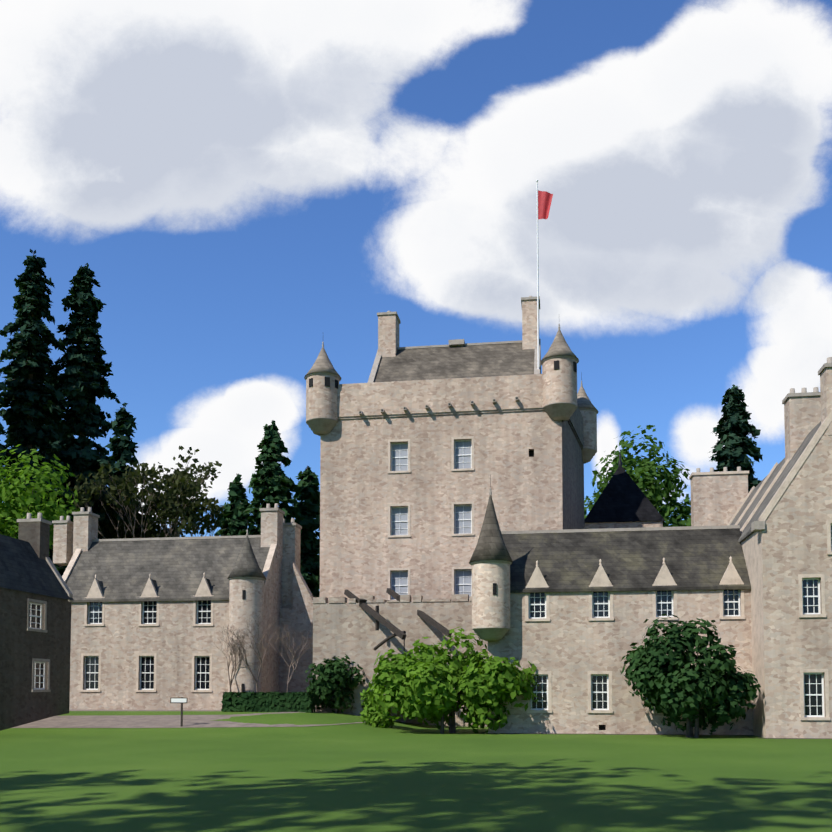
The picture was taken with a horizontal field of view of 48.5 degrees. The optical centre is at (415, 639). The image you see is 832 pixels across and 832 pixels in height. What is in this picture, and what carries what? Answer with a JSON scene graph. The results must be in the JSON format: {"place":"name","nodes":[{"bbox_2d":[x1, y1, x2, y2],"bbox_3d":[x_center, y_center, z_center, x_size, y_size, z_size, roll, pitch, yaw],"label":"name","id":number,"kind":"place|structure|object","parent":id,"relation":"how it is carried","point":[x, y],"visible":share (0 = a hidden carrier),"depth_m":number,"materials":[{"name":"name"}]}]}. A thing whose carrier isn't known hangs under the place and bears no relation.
{"place":"outdoors","nodes":[
{"label":"outdoors","id":0,"kind":"place"},
{"bbox_2d":[0,711,831,831],"bbox_3d":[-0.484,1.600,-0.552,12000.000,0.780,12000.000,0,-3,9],"label":"lawn","id":1,"kind":"structure","parent":0,"point":[396,777],"depth_m":20.17,"materials":[{"name":"green plant"}]},
{"bbox_2d":[0,382,13,535],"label":"fir tree","id":2,"kind":"object","parent":1,"relation":"on","point":[3,387],"visible":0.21,"depth_m":90.46,"materials":[{"name":"green plant"}]},
{"bbox_2d":[0,513,73,730],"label":"castle block","id":3,"kind":"structure","parent":1,"relation":"on","point":[36,597],"depth_m":44.97,"materials":[{"name":"stone"}]},
{"bbox_2d":[0,249,74,572],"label":"fir tree","id":4,"kind":"object","parent":1,"relation":"on","point":[30,413],"visible":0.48,"depth_m":95.34,"materials":[{"name":"green plant"}]},
{"bbox_2d":[0,444,79,569],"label":"spring tree","id":5,"kind":"object","parent":1,"relation":"on","point":[26,502],"visible":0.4,"depth_m":80.75,"materials":[{"name":"green plant"}]},
{"bbox_2d":[35,371,74,462],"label":"fir tree","id":6,"kind":"object","parent":1,"relation":"on","point":[56,447],"visible":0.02,"depth_m":129.40,"materials":[{"name":"green plant"}]},
{"bbox_2d":[34,263,133,576],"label":"fir tree","id":7,"kind":"object","parent":1,"relation":"on","point":[81,385],"visible":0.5,"depth_m":98.56,"materials":[{"name":"green plant"}]},
{"bbox_2d":[104,403,140,512],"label":"fir tree","id":8,"kind":"object","parent":1,"relation":"on","point":[122,447],"visible":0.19,"depth_m":119.22,"materials":[{"name":"green plant"}]},
{"bbox_2d":[41,462,209,553],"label":"bare tree","id":9,"kind":"object","parent":1,"relation":"on","point":[129,482],"visible":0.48,"depth_m":94.84,"materials":[{"name":"brown plant"}]},
{"bbox_2d":[98,497,185,538],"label":"bare tree","id":10,"kind":"object","parent":1,"relation":"on","point":[112,530],"visible":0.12,"depth_m":100.36,"materials":[{"name":"brown plant"}]},
{"bbox_2d":[52,503,284,709],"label":"castle range","id":11,"kind":"structure","parent":1,"relation":"on","point":[150,617],"depth_m":52.70,"materials":[{"name":"stone"}]},
{"bbox_2d":[122,505,223,537],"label":"bare tree","id":12,"kind":"object","parent":1,"relation":"on","point":[162,533],"visible":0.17,"depth_m":102.89,"materials":[{"name":"brown plant"}]},
{"bbox_2d":[170,697,187,725],"bbox_3d":[-10.795,3.425,42.102,0.816,1.600,0.091,0,-3,9],"label":"sign","id":13,"kind":"object","parent":1,"relation":"on","point":[181,700],"visible":0.9,"depth_m":42.09,"materials":[{"name":"white paint"}]},
{"bbox_2d":[134,446,224,536],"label":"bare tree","id":14,"kind":"object","parent":1,"relation":"on","point":[184,485],"visible":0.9,"depth_m":96.97,"materials":[{"name":"green plant"}]},
{"bbox_2d":[12,709,364,727],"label":"gravel drive","id":15,"kind":"structure","parent":1,"relation":"on","point":[136,721],"depth_m":43.76,"materials":[{"name":"grey gravel"}]},
{"bbox_2d":[211,628,256,691],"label":"bare shrub twigs","id":16,"kind":"object","parent":1,"relation":"on","point":[234,664],"visible":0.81,"depth_m":49.75,"materials":[{"name":"brown plant"}]},
{"bbox_2d":[215,474,253,535],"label":"cypress tree","id":17,"kind":"object","parent":1,"relation":"on","point":[237,498],"visible":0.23,"depth_m":95.57,"materials":[{"name":"green plant"}]},
{"bbox_2d":[219,615,286,691],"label":"bare shrub twigs","id":18,"kind":"object","parent":1,"relation":"on","point":[245,661],"visible":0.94,"depth_m":49.05,"materials":[{"name":"brown plant"}]},
{"bbox_2d":[221,691,315,712],"bbox_3d":[-7.641,3.316,48.169,4.949,1.294,1.307,0,-3,9],"label":"clipped hedge shrub","id":19,"kind":"object","parent":1,"relation":"on","point":[250,701],"visible":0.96,"depth_m":47.66,"materials":[{"name":"green plant"}]},
{"bbox_2d":[233,420,319,599],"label":"cypress tree","id":20,"kind":"object","parent":1,"relation":"on","point":[271,484],"visible":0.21,"depth_m":86.63,"materials":[{"name":"green plant"}]},
{"bbox_2d":[263,624,312,691],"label":"bare shrub twigs","id":21,"kind":"object","parent":1,"relation":"on","point":[292,657],"visible":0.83,"depth_m":50.18,"materials":[{"name":"brown plant"}]},
{"bbox_2d":[279,518,312,692],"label":"gable wall","id":22,"kind":"structure","parent":1,"relation":"on","point":[296,611],"depth_m":54.71,"materials":[{"name":"stone"}]},
{"bbox_2d":[292,465,319,596],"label":"cypress tree","id":23,"kind":"object","parent":1,"relation":"on","point":[308,498],"visible":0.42,"depth_m":91.03,"materials":[{"name":"green plant"}]},
{"bbox_2d":[304,654,364,713],"bbox_3d":[-4.338,2.343,49.181,3.388,3.338,2.980,0,-3,9],"label":"dark shrub","id":24,"kind":"object","parent":1,"relation":"on","point":[326,687],"visible":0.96,"depth_m":48.53,"materials":[{"name":"green plant"}]},
{"bbox_2d":[360,688,393,727],"bbox_3d":[-1.870,3.348,43.978,1.703,2.166,1.821,0,-3,9],"label":"bush","id":25,"kind":"object","parent":1,"relation":"on","point":[371,715],"visible":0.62,"depth_m":43.57,"materials":[{"name":"green plant"}]},
{"bbox_2d":[313,588,487,726],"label":"castle wall","id":26,"kind":"structure","parent":1,"relation":"on","point":[363,631],"depth_m":49.38,"materials":[{"name":"stone"}]},
{"bbox_2d":[304,296,597,602],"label":"castle tower","id":27,"kind":"structure","parent":1,"relation":"on","point":[419,445],"depth_m":54.72,"materials":[{"name":"beige stone"}]},
{"bbox_2d":[536,180,552,368],"bbox_3d":[7.872,-21.524,56.303,1.052,13.444,0.222,0,-3,9],"label":"flagpole","id":28,"kind":"object","parent":27,"relation":"on","point":[544,199],"visible":1,"depth_m":56.55,"materials":[{"name":"white metal"}]},
{"bbox_2d":[367,626,539,733],"bbox_3d":[1.629,1.943,41.452,8.071,5.144,4.661,0,-3,9],"label":"bush","id":29,"kind":"object","parent":1,"relation":"on","point":[424,682],"visible":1,"depth_m":40.48,"materials":[{"name":"green plant"}]},
{"bbox_2d":[584,486,602,519],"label":"birch tree","id":30,"kind":"object","parent":1,"relation":"on","point":[586,508],"depth_m":94.60,"materials":[{"name":"green plant"}]},
{"bbox_2d":[586,425,690,526],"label":"birch tree","id":31,"kind":"object","parent":1,"relation":"on","point":[648,477],"visible":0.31,"depth_m":92.61,"materials":[{"name":"green plant"}]},
{"bbox_2d":[485,733,831,738],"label":"wall plinth","id":32,"kind":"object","parent":1,"relation":"on","point":[654,734],"visible":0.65,"depth_m":39.95,"materials":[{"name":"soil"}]},
{"bbox_2d":[661,495,690,526],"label":"birch tree","id":33,"kind":"object","parent":1,"relation":"on","point":[687,512],"visible":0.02,"depth_m":93.92,"materials":[{"name":"green plant"}]},
{"bbox_2d":[620,614,760,737],"bbox_3d":[10.999,1.520,38.185,4.971,5.212,5.029,2,-3,-30],"label":"bush","id":34,"kind":"object","parent":1,"relation":"on","point":[665,677],"visible":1,"depth_m":37.06,"materials":[{"name":"green plant"}]},
{"bbox_2d":[708,384,762,492],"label":"fir tree","id":35,"kind":"object","parent":1,"relation":"on","point":[733,428],"visible":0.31,"depth_m":100.64,"materials":[{"name":"green plant"}]},
{"bbox_2d":[728,357,831,737],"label":"castle range","id":36,"kind":"structure","parent":1,"relation":"on","point":[782,517],"depth_m":37.42,"materials":[{"name":"beige stone"}]},
{"bbox_2d":[0,0,831,590],"label":"sky","id":37,"kind":"structure","parent":0,"point":[244,186],"materials":[{"name":"blue"}]},
{"bbox_2d":[469,475,752,734],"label":"castle range","id":38,"kind":"structure","parent":0,"point":[567,613],"depth_m":40.91,"materials":[{"name":"beige stone"}]},
{"bbox_2d":[689,467,748,525],"bbox_3d":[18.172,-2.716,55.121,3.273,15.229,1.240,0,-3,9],"label":"chimney","id":39,"kind":"object","parent":38,"relation":"on","point":[717,498],"visible":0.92,"depth_m":54.91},
{"bbox_2d":[584,453,664,528],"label":"pyramidal roof","id":40,"kind":"structure","parent":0,"point":[622,501],"depth_m":65.06,"materials":[{"name":"stone"}]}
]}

